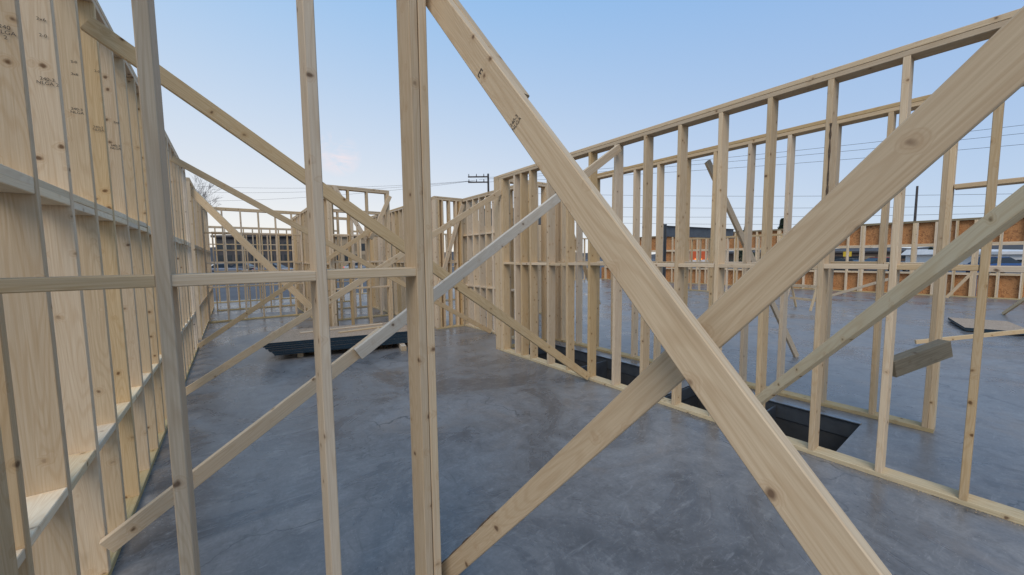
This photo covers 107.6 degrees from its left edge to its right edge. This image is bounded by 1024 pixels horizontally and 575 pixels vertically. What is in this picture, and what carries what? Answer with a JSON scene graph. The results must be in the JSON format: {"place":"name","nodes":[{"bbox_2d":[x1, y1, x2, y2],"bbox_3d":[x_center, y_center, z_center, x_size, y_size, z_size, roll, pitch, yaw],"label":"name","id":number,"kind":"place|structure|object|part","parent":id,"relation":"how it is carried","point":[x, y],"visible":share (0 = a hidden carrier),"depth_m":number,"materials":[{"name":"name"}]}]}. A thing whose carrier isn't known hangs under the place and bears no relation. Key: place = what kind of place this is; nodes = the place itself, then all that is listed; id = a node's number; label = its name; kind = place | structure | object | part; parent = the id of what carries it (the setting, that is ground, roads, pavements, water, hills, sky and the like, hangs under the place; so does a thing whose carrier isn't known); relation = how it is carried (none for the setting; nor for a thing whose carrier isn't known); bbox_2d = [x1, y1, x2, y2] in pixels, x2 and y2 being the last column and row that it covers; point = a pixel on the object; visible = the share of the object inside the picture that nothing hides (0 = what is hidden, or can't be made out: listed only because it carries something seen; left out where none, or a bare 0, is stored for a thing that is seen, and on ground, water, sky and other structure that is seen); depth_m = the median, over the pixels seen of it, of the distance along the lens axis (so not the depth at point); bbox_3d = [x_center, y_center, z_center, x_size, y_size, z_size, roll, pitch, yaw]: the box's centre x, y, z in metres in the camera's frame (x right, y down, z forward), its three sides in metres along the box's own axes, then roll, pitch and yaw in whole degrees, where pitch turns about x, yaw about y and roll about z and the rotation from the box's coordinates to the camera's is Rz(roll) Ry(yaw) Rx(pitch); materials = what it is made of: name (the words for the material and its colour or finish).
{"place":"outdoors","nodes":[
{"label":"outdoors","id":0,"kind":"place"},
{"bbox_2d":[0,0,198,574],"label":"stud wall","id":1,"kind":"structure","parent":0,"point":[83,422],"depth_m":1.88,"materials":[{"name":"brown wood"}]},
{"bbox_2d":[99,328,379,552],"bbox_3d":[-1.525,0.834,2.356,1.728,0.090,0.043,-42,27,-29],"label":"diagonal brace","id":2,"kind":"object","parent":1,"relation":"attached to","point":[129,529],"visible":0.79,"depth_m":2.21,"materials":[{"name":"beige wood"}]},
{"bbox_2d":[354,193,560,358],"bbox_3d":[-0.193,-0.325,3.302,2.733,0.090,0.041,-42,27,-29],"label":"diagonal brace","id":3,"kind":"object","parent":2,"relation":"attached to","point":[375,340],"visible":0.74,"depth_m":3.12,"materials":[{"name":"beige wood"}]},
{"bbox_2d":[186,177,213,339],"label":"stud wall","id":4,"kind":"structure","parent":0,"point":[197,247],"depth_m":8.68,"materials":[{"name":"brown wood"}]},
{"bbox_2d":[191,189,329,321],"bbox_3d":[-5.423,-0.585,8.157,0.143,3.810,0.043,-42,12,-7],"label":"diagonal brace","id":5,"kind":"object","parent":4,"relation":"attached to","point":[216,215],"visible":0.76,"depth_m":8.03,"materials":[{"name":"brown wood"}]},
{"bbox_2d":[210,235,292,267],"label":"building","id":6,"kind":"structure","parent":0,"point":[231,254],"depth_m":69.79,"materials":[{"name":"brown brick"}]},
{"bbox_2d":[217,243,222,249],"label":"window","id":7,"kind":"structure","parent":6,"relation":"in","point":[219,247],"depth_m":69.75,"materials":[{"name":"grey glass"}]},
{"bbox_2d":[218,255,223,261],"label":"window","id":8,"kind":"structure","parent":6,"relation":"in","point":[220,257],"depth_m":69.91,"materials":[{"name":"grey glass"}]},
{"bbox_2d":[227,255,231,261],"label":"window","id":9,"kind":"structure","parent":6,"relation":"in","point":[229,257],"depth_m":69.91,"materials":[{"name":"grey glass"}]},
{"bbox_2d":[208,226,337,302],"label":"stud wall","id":10,"kind":"structure","parent":0,"point":[252,228],"depth_m":15.26,"materials":[{"name":"brown wood"}]},
{"bbox_2d":[211,232,349,310],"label":"stud wall","id":11,"kind":"structure","parent":0,"point":[259,270],"depth_m":12.95,"materials":[{"name":"brown wood"}]},
{"bbox_2d":[212,181,466,192],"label":"power line","id":12,"kind":"object","parent":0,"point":[340,190],"visible":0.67,"depth_m":44.05,"materials":[{"name":"black metal"}]},
{"bbox_2d":[230,181,467,200],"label":"power line","id":13,"kind":"object","parent":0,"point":[304,197],"visible":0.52,"depth_m":43.91,"materials":[{"name":"black metal"}]},
{"bbox_2d":[335,236,365,267],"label":"building","id":14,"kind":"structure","parent":0,"point":[344,242],"depth_m":74.76,"materials":[{"name":"beige paint"}]},
{"bbox_2d":[361,243,364,250],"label":"window","id":15,"kind":"structure","parent":14,"relation":"in","point":[363,244],"depth_m":74.75,"materials":[{"name":"grey glass"}]},
{"bbox_2d":[334,217,366,308],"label":"stud wall","id":16,"kind":"structure","parent":0,"point":[358,255],"depth_m":12.77,"materials":[{"name":"brown wood"}]},
{"bbox_2d":[354,231,586,293],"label":"stud wall","id":17,"kind":"structure","parent":0,"point":[453,266],"depth_m":20.52,"materials":[{"name":"brown wood"}]},
{"bbox_2d":[478,221,540,313],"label":"stud wall","id":18,"kind":"structure","parent":0,"point":[539,231],"depth_m":11.14,"materials":[{"name":"beige wood"}]},
{"bbox_2d":[98,0,1023,253],"label":"sky","id":19,"kind":"structure","parent":0,"point":[595,71],"materials":[{"name":"blue"}]},
{"bbox_2d":[111,279,1023,574],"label":"floor","id":20,"kind":"structure","parent":0,"point":[659,489],"depth_m":3.00,"materials":[{"name":"concrete"}]},
{"bbox_2d":[0,0,441,574],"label":"stud wall","id":21,"kind":"structure","parent":20,"relation":"on","point":[166,280],"depth_m":1.44,"materials":[{"name":"brown wood"}]},
{"bbox_2d":[200,206,305,322],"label":"stud wall","id":22,"kind":"structure","parent":20,"relation":"on","point":[239,210],"depth_m":10.50,"materials":[{"name":"brown wood"}]},
{"bbox_2d":[197,229,371,347],"bbox_3d":[-4.535,-0.118,7.793,3.946,0.091,0.042,-42,23,-22],"label":"diagonal brace","id":23,"kind":"object","parent":20,"relation":"on","point":[214,335],"visible":0.7,"depth_m":7.52,"materials":[{"name":"brown wood"}]},
{"bbox_2d":[291,198,338,326],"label":"stud wall","id":24,"kind":"structure","parent":20,"relation":"on","point":[297,253],"depth_m":10.94,"materials":[{"name":"brown wood"}]},
{"bbox_2d":[170,156,491,332],"bbox_3d":[-2.624,-0.425,6.733,5.905,0.091,0.041,33,-14,-30],"label":"diagonal brace","id":25,"kind":"object","parent":20,"relation":"on","point":[227,188],"visible":0.74,"depth_m":6.02,"materials":[{"name":"beige wood"}]},
{"bbox_2d":[186,190,501,395],"bbox_3d":[-2.107,-0.170,5.494,5.155,0.091,0.042,-38,20,-21],"label":"diagonal brace","id":26,"kind":"object","parent":20,"relation":"on","point":[233,361],"visible":0.76,"depth_m":5.10,"materials":[{"name":"beige wood"}]},
{"bbox_2d":[326,184,393,325],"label":"stud wall","id":27,"kind":"structure","parent":20,"relation":"on","point":[347,189],"depth_m":8.54,"materials":[{"name":"beige wood"}]},
{"bbox_2d":[332,185,366,239],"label":"diagonal brace","id":28,"kind":"object","parent":27,"relation":"attached to","point":[355,222],"visible":0.51,"depth_m":8.43,"materials":[{"name":"brown wood"}]},
{"bbox_2d":[369,195,391,239],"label":"diagonal brace","id":29,"kind":"object","parent":27,"relation":"attached to","point":[381,215],"visible":0.76,"depth_m":8.76,"materials":[{"name":"brown wood"}]},
{"bbox_2d":[333,209,388,320],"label":"stud wall","id":30,"kind":"structure","parent":20,"relation":"on","point":[337,211],"depth_m":10.47,"materials":[{"name":"beige wood"}]},
{"bbox_2d":[369,197,434,324],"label":"stud wall","id":31,"kind":"structure","parent":20,"relation":"on","point":[397,228],"depth_m":11.08,"materials":[{"name":"beige wood"}]},
{"bbox_2d":[397,343,406,350],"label":"support block","id":32,"kind":"structure","parent":20,"relation":"on","point":[402,346],"depth_m":6.78,"materials":[{"name":"beige wood"}]},
{"bbox_2d":[274,342,407,355],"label":"osb sheet","id":33,"kind":"object","parent":32,"relation":"on","point":[337,349],"visible":0.14,"depth_m":6.53,"materials":[{"name":"teal paint"}]},
{"bbox_2d":[274,341,407,354],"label":"osb sheet","id":34,"kind":"object","parent":33,"relation":"on","point":[333,348],"visible":0.14,"depth_m":6.50,"materials":[{"name":"teal paint"}]},
{"bbox_2d":[273,340,407,353],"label":"osb sheet","id":35,"kind":"object","parent":34,"relation":"on","point":[334,347],"visible":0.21,"depth_m":6.51,"materials":[{"name":"teal paint"}]},
{"bbox_2d":[272,339,407,352],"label":"osb sheet","id":36,"kind":"object","parent":35,"relation":"on","point":[331,346],"visible":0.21,"depth_m":6.50,"materials":[{"name":"teal paint"}]},
{"bbox_2d":[269,338,407,351],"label":"osb sheet","id":37,"kind":"object","parent":36,"relation":"on","point":[331,345],"visible":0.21,"depth_m":6.37,"materials":[{"name":"teal paint"}]},
{"bbox_2d":[268,337,407,350],"bbox_3d":[-3.130,0.942,7.162,2.400,0.016,1.220,-3,5,-24],"label":"osb sheet","id":38,"kind":"object","parent":37,"relation":"on","point":[331,344],"visible":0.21,"depth_m":6.51,"materials":[{"name":"teal paint"}]},
{"bbox_2d":[268,336,407,349],"bbox_3d":[-3.134,0.926,7.154,2.400,0.016,1.220,-3,5,-24],"label":"osb sheet","id":39,"kind":"object","parent":38,"relation":"on","point":[332,343],"visible":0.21,"depth_m":6.37,"materials":[{"name":"teal paint"}]},
{"bbox_2d":[265,336,406,349],"bbox_3d":[-3.165,0.910,7.140,2.400,0.016,1.220,-3,5,-24],"label":"osb sheet","id":40,"kind":"object","parent":39,"relation":"on","point":[330,343],"visible":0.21,"depth_m":6.43,"materials":[{"name":"teal paint"}]},
{"bbox_2d":[265,325,407,348],"bbox_3d":[-3.173,0.894,7.133,2.400,0.016,1.220,-3,5,-24],"label":"osb sheet","id":41,"kind":"object","parent":40,"relation":"on","point":[330,342],"visible":0.21,"depth_m":6.36,"materials":[{"name":"teal paint"}]},
{"bbox_2d":[263,334,406,347],"bbox_3d":[-3.196,0.878,7.127,2.400,0.016,1.220,-3,5,-24],"label":"osb sheet","id":42,"kind":"object","parent":41,"relation":"on","point":[330,341],"visible":0.14,"depth_m":6.37,"materials":[{"name":"teal paint"}]},
{"bbox_2d":[264,333,406,346],"bbox_3d":[-3.211,0.862,7.118,2.400,0.016,1.220,-3,5,-24],"label":"osb sheet","id":43,"kind":"object","parent":42,"relation":"on","point":[330,340],"visible":0.07,"depth_m":6.36,"materials":[{"name":"teal paint"}]},
{"bbox_2d":[267,325,406,344],"bbox_3d":[-3.220,0.846,7.111,2.400,0.016,1.220,-3,5,-24],"label":"osb sheet","id":44,"kind":"object","parent":43,"relation":"on","point":[330,339],"visible":0.07,"depth_m":6.43,"materials":[{"name":"teal paint"}]},
{"bbox_2d":[267,322,406,343],"bbox_3d":[-3.255,0.831,7.090,2.400,0.016,1.220,-3,5,-24],"label":"osb sheet","id":45,"kind":"object","parent":44,"relation":"on","point":[293,335],"visible":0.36,"depth_m":6.83,"materials":[{"name":"teal paint"}]},
{"bbox_2d":[300,323,381,333],"bbox_3d":[-3.299,0.793,7.336,1.481,0.019,0.089,-4,6,-36],"label":"loose board","id":46,"kind":"object","parent":45,"relation":"on","point":[346,327],"visible":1,"depth_m":7.37,"materials":[{"name":"beige wood"}]},
{"bbox_2d":[338,326,382,332],"bbox_3d":[-2.718,0.788,7.322,1.265,0.019,0.089,-5,6,-42],"label":"loose board","id":47,"kind":"object","parent":45,"relation":"on","point":[360,329],"visible":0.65,"depth_m":7.12,"materials":[{"name":"beige wood"}]},
{"bbox_2d":[432,196,464,328],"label":"stud wall","id":48,"kind":"structure","parent":20,"relation":"on","point":[438,245],"depth_m":8.86,"materials":[{"name":"beige wood"}]},
{"bbox_2d":[438,204,464,282],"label":"diagonal brace","id":49,"kind":"object","parent":48,"relation":"attached to","point":[450,246],"visible":0.7,"depth_m":8.81,"materials":[{"name":"brown wood"}]},
{"bbox_2d":[462,185,514,339],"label":"stud wall","id":50,"kind":"structure","parent":20,"relation":"on","point":[476,240],"depth_m":8.55,"materials":[{"name":"beige wood"}]},
{"bbox_2d":[484,208,540,225],"bbox_3d":[0.226,-0.577,9.581,1.920,2.943,0.324,0,5,11],"label":"steel frame","id":51,"kind":"object","parent":20,"relation":"on","point":[539,221],"depth_m":9.50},
{"bbox_2d":[494,176,546,349],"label":"stud wall","id":52,"kind":"structure","parent":20,"relation":"on","point":[542,186],"depth_m":7.09,"materials":[{"name":"beige wood"}]},
{"bbox_2d":[529,344,639,384],"bbox_3d":[1.144,1.479,6.027,0.915,0.630,2.390,-4,6,-36],"label":"floor pit","id":53,"kind":"object","parent":20,"relation":"in","point":[630,372],"visible":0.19,"depth_m":6.14,"materials":[{"name":"metal"}]},
{"bbox_2d":[575,236,600,304],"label":"diagonal brace","id":54,"kind":"object","parent":20,"relation":"on","point":[585,269],"visible":0.19,"depth_m":7.36,"materials":[{"name":"brown wood"}]},
{"bbox_2d":[426,0,891,574],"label":"diagonal brace","id":55,"kind":"object","parent":20,"relation":"on","point":[828,536],"visible":1,"depth_m":0.91,"materials":[{"name":"beige wood"}]},
{"bbox_2d":[453,0,528,97],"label":"diagonal brace","id":56,"kind":"object","parent":55,"relation":"attached to","point":[479,31],"visible":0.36,"depth_m":1.46,"materials":[{"name":"brown wood"}]},
{"bbox_2d":[662,224,734,277],"bbox_3d":[7.917,-1.143,15.992,5.194,2.890,0.388,-3,5,-32],"label":"steel frame","id":57,"kind":"object","parent":20,"relation":"on","point":[694,232],"visible":0.49,"depth_m":15.64,"materials":[{"name":"grey metal"}]},
{"bbox_2d":[441,6,1023,574],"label":"diagonal brace","id":58,"kind":"object","parent":20,"relation":"on","point":[975,90],"visible":0.98,"depth_m":0.83,"materials":[{"name":"brown wood"}]},
{"bbox_2d":[688,233,782,292],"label":"stud wall","id":59,"kind":"structure","parent":20,"relation":"on","point":[727,259],"depth_m":17.14,"materials":[{"name":"brown wood"}]},
{"bbox_2d":[704,159,798,356],"bbox_3d":[3.651,-0.293,5.606,0.091,3.614,0.039,-39,17,-15],"label":"diagonal brace","id":60,"kind":"object","parent":20,"relation":"on","point":[740,234],"visible":0.44,"depth_m":5.42,"materials":[{"name":"brown wood"}]},
{"bbox_2d":[665,386,861,450],"bbox_3d":[2.598,1.619,4.078,0.915,0.630,1.600,-4,6,-36],"label":"floor pit","id":61,"kind":"object","parent":20,"relation":"in","point":[792,421],"visible":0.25,"depth_m":4.07,"materials":[{"name":"metal"}]},
{"bbox_2d":[517,356,1019,525],"bbox_3d":[1.556,1.304,4.252,0.139,0.003,5.793,-4,6,-36],"label":"sawdust","id":62,"kind":"object","parent":20,"relation":"on","point":[807,453],"visible":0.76,"depth_m":2.75},
{"bbox_2d":[788,284,816,310],"bbox_3d":[8.926,0.285,11.478,0.553,0.750,1.000,-2,5,-17],"label":"sawhorse","id":63,"kind":"object","parent":20,"relation":"on","point":[813,299],"visible":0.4,"depth_m":11.45,"materials":[{"name":"brown wood"}]},
{"bbox_2d":[832,278,887,295],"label":"diagonal brace","id":64,"kind":"object","parent":20,"relation":"on","point":[856,288],"visible":0.62,"depth_m":13.36,"materials":[{"name":"brown wood"}]},
{"bbox_2d":[946,271,975,297],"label":"diagonal brace","id":65,"kind":"object","parent":20,"relation":"on","point":[953,290],"visible":0.79,"depth_m":13.76,"materials":[{"name":"brown wood"}]},
{"bbox_2d":[914,329,1023,343],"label":"diagonal brace","id":66,"kind":"object","parent":20,"relation":"on","point":[970,336],"visible":0.78,"depth_m":6.50,"materials":[{"name":"brown wood"}]},
{"bbox_2d":[948,319,997,331],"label":"osb sheet","id":67,"kind":"object","parent":20,"relation":"on","point":[970,329],"visible":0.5,"depth_m":7.93,"materials":[{"name":"teal paint"}]},
{"bbox_2d":[1002,297,1023,314],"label":"diagonal brace","id":68,"kind":"object","parent":20,"relation":"on","point":[1013,306],"visible":0.94,"depth_m":9.34,"materials":[{"name":"brown wood"}]},
{"bbox_2d":[210,245,1022,261],"bbox_3d":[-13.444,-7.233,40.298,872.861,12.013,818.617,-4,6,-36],"label":"hills","id":69,"kind":"structure","parent":0,"point":[1006,247],"depth_m":231.69,"materials":[{"name":"grey soil"}]},
{"bbox_2d":[203,181,464,187],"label":"power line","id":70,"kind":"object","parent":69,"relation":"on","point":[371,186],"visible":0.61,"depth_m":41.95,"materials":[{"name":"black metal"}]},
{"bbox_2d":[211,259,1022,394],"bbox_3d":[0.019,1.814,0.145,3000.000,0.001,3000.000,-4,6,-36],"label":"ground","id":71,"kind":"structure","parent":0,"point":[233,293],"depth_m":22.57,"materials":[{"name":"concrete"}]},
{"bbox_2d":[193,176,222,206],"bbox_3d":[-29.263,-5.418,34.695,6.138,9.539,5.290,-1,5,-1],"label":"bare tree","id":72,"kind":"object","parent":71,"relation":"on","point":[200,189],"visible":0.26,"depth_m":34.62,"materials":[{"name":"grey plant"}]},
{"bbox_2d":[211,264,247,272],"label":"parked car","id":73,"kind":"object","parent":71,"relation":"on","point":[222,268],"visible":0.2,"depth_m":45.27,"materials":[{"name":"paint"}]},
{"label":"window glass","id":74,"kind":"part","parent":73,"relation":"part of","materials":[{"name":"black glass"}]},
{"bbox_2d":[232,263,256,271],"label":"parked car","id":75,"kind":"object","parent":71,"relation":"on","point":[251,266],"visible":0.14,"depth_m":54.34,"materials":[{"name":"paint"}]},
{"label":"window glass","id":76,"kind":"part","parent":75,"relation":"part of","materials":[{"name":"black glass"}]},
{"bbox_2d":[255,263,292,271],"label":"parked car","id":77,"kind":"object","parent":71,"relation":"on","point":[283,267],"visible":0.12,"depth_m":45.34,"materials":[{"name":"paint"}]},
{"bbox_2d":[343,263,365,267],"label":"parked car","id":78,"kind":"object","parent":71,"relation":"on","point":[356,265],"visible":0.11,"depth_m":50.69,"materials":[{"name":"paint"}]},
{"bbox_2d":[468,174,488,191],"bbox_3d":[-3.423,-6.621,39.666,2.243,10.605,0.350,-1,5,0],"label":"utility pole","id":79,"kind":"object","parent":71,"relation":"on","point":[483,181],"visible":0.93,"depth_m":39.14,"materials":[{"name":"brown wood"}]},
{"bbox_2d":[493,133,1022,178],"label":"power line","id":80,"kind":"object","parent":79,"relation":"attached to","point":[822,153],"visible":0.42,"depth_m":29.36,"materials":[{"name":"black metal"}]},
{"bbox_2d":[541,144,1022,179],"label":"power line","id":81,"kind":"object","parent":79,"relation":"attached to","point":[843,159],"visible":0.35,"depth_m":29.27,"materials":[{"name":"black metal"}]},
{"bbox_2d":[605,125,1020,168],"bbox_3d":[17.816,-11.260,32.011,43.494,0.444,0.025,1,5,22],"label":"power line","id":82,"kind":"object","parent":79,"relation":"attached to","point":[823,147],"visible":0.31,"depth_m":29.59,"materials":[{"name":"black metal"}]},
{"bbox_2d":[793,213,983,216],"bbox_3d":[18.606,-6.460,32.500,44.658,1.906,0.025,1,5,20],"label":"power line","id":83,"kind":"object","parent":79,"relation":"attached to","point":[880,215],"visible":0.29,"depth_m":28.99,"materials":[{"name":"black metal"}]},
{"bbox_2d":[690,251,707,267],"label":"box truck","id":84,"kind":"object","parent":71,"relation":"on","point":[702,256],"visible":0.09,"depth_m":42.93,"materials":[{"name":"orange paint"}]},
{"bbox_2d":[730,230,754,261],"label":"evergreen tree","id":85,"kind":"object","parent":71,"relation":"on","point":[741,253],"visible":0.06,"depth_m":51.78,"materials":[{"name":"green plant"}]},
{"bbox_2d":[777,218,783,228],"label":"evergreen tree","id":86,"kind":"object","parent":71,"relation":"on","point":[781,220],"visible":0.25,"depth_m":45.51,"materials":[{"name":"green plant"}]},
{"bbox_2d":[834,259,876,270],"bbox_3d":[26.398,-1.579,30.039,1.824,1.460,4.400,-2,5,-17],"label":"parked car","id":87,"kind":"object","parent":71,"relation":"on","point":[852,269],"visible":0.12,"depth_m":28.86,"materials":[{"name":"paint"}]},
{"bbox_3d":[26.509,-1.983,29.622,1.520,0.530,2.700,-2,5,-17],"label":"window glass","id":88,"kind":"part","parent":87,"relation":"part of","materials":[{"name":"glass"}]},
{"bbox_2d":[865,257,909,271],"bbox_3d":[37.795,-2.335,38.023,4.400,1.460,1.824,0,5,3],"label":"parked car","id":89,"kind":"object","parent":71,"relation":"on","point":[876,259],"visible":0.05,"depth_m":37.56,"materials":[{"name":"paint"}]},
{"bbox_3d":[37.391,-2.766,38.012,2.700,0.530,1.520,0,5,3],"label":"window glass","id":90,"kind":"part","parent":89,"relation":"part of","materials":[{"name":"glass"}]},
{"bbox_2d":[910,186,918,258],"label":"utility pole","id":91,"kind":"object","parent":71,"relation":"on","point":[915,206],"visible":0.35,"depth_m":43.43,"materials":[{"name":"brown wood"}]},
{"bbox_2d":[901,249,1022,263],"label":"building","id":92,"kind":"structure","parent":71,"relation":"on","point":[924,255],"depth_m":53.86,"materials":[{"name":"white glass"}]},
{"bbox_2d":[966,257,1023,272],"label":"parked car","id":93,"kind":"object","parent":71,"relation":"on","point":[1007,261],"visible":0.19,"depth_m":30.29,"materials":[{"name":"paint"}]},
{"bbox_3d":[39.916,-2.232,30.981,2.700,0.530,1.520,-1,5,-2],"label":"window glass","id":94,"kind":"part","parent":93,"relation":"part of","materials":[{"name":"glass"}]},
{"bbox_2d":[498,8,1023,525],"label":"stud wall","id":95,"kind":"structure","parent":0,"point":[830,80],"depth_m":3.37,"materials":[{"name":"brown wood"}]},
{"bbox_2d":[80,17,589,379],"bbox_3d":[-0.726,-0.170,3.597,5.257,0.097,0.046,38,-19,-33],"label":"diagonal brace","id":96,"kind":"object","parent":95,"relation":"attached to","point":[104,35],"visible":0.96,"depth_m":2.77,"materials":[{"name":"beige wood"}]},
{"bbox_2d":[583,144,621,176],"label":"diagonal brace","id":97,"kind":"object","parent":95,"relation":"attached to","point":[600,162],"visible":0.58,"depth_m":4.25,"materials":[{"name":"brown wood"}]},
{"bbox_2d":[756,185,1023,404],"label":"diagonal brace","id":98,"kind":"object","parent":95,"relation":"attached to","point":[1000,218],"visible":0.9,"depth_m":1.83,"materials":[{"name":"beige wood"}]},
{"bbox_2d":[538,193,983,195],"bbox_3d":[18.606,-8.277,32.500,44.679,3.077,0.025,1,5,20],"label":"power line","id":99,"kind":"object","parent":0,"point":[905,195],"visible":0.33,"depth_m":27.32,"materials":[{"name":"black metal"}]},
{"bbox_2d":[555,85,1023,432],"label":"stud wall","id":100,"kind":"structure","parent":0,"point":[948,187],"depth_m":4.35,"materials":[{"name":"brown wood"}]},
{"bbox_2d":[600,217,1023,299],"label":"stud wall","id":101,"kind":"structure","parent":0,"point":[916,235],"depth_m":15.37,"materials":[{"name":"brown wood"}]},
{"bbox_2d":[726,249,910,261],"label":"building","id":102,"kind":"structure","parent":0,"point":[855,253],"depth_m":89.88,"materials":[{"name":"brown brick"}]},
{"bbox_2d":[892,339,952,377],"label":"wood block","id":103,"kind":"structure","parent":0,"point":[921,356],"depth_m":3.09,"materials":[{"name":"beige wood"}]},
{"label":"osb sheet","id":104,"kind":"object","parent":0,"visible":0},
{"bbox_2d":[948,317,1023,330],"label":"osb sheet","id":105,"kind":"object","parent":104,"relation":"on","point":[996,325],"visible":0.92,"depth_m":8.21,"materials":[{"name":"teal paint"}]}
]}

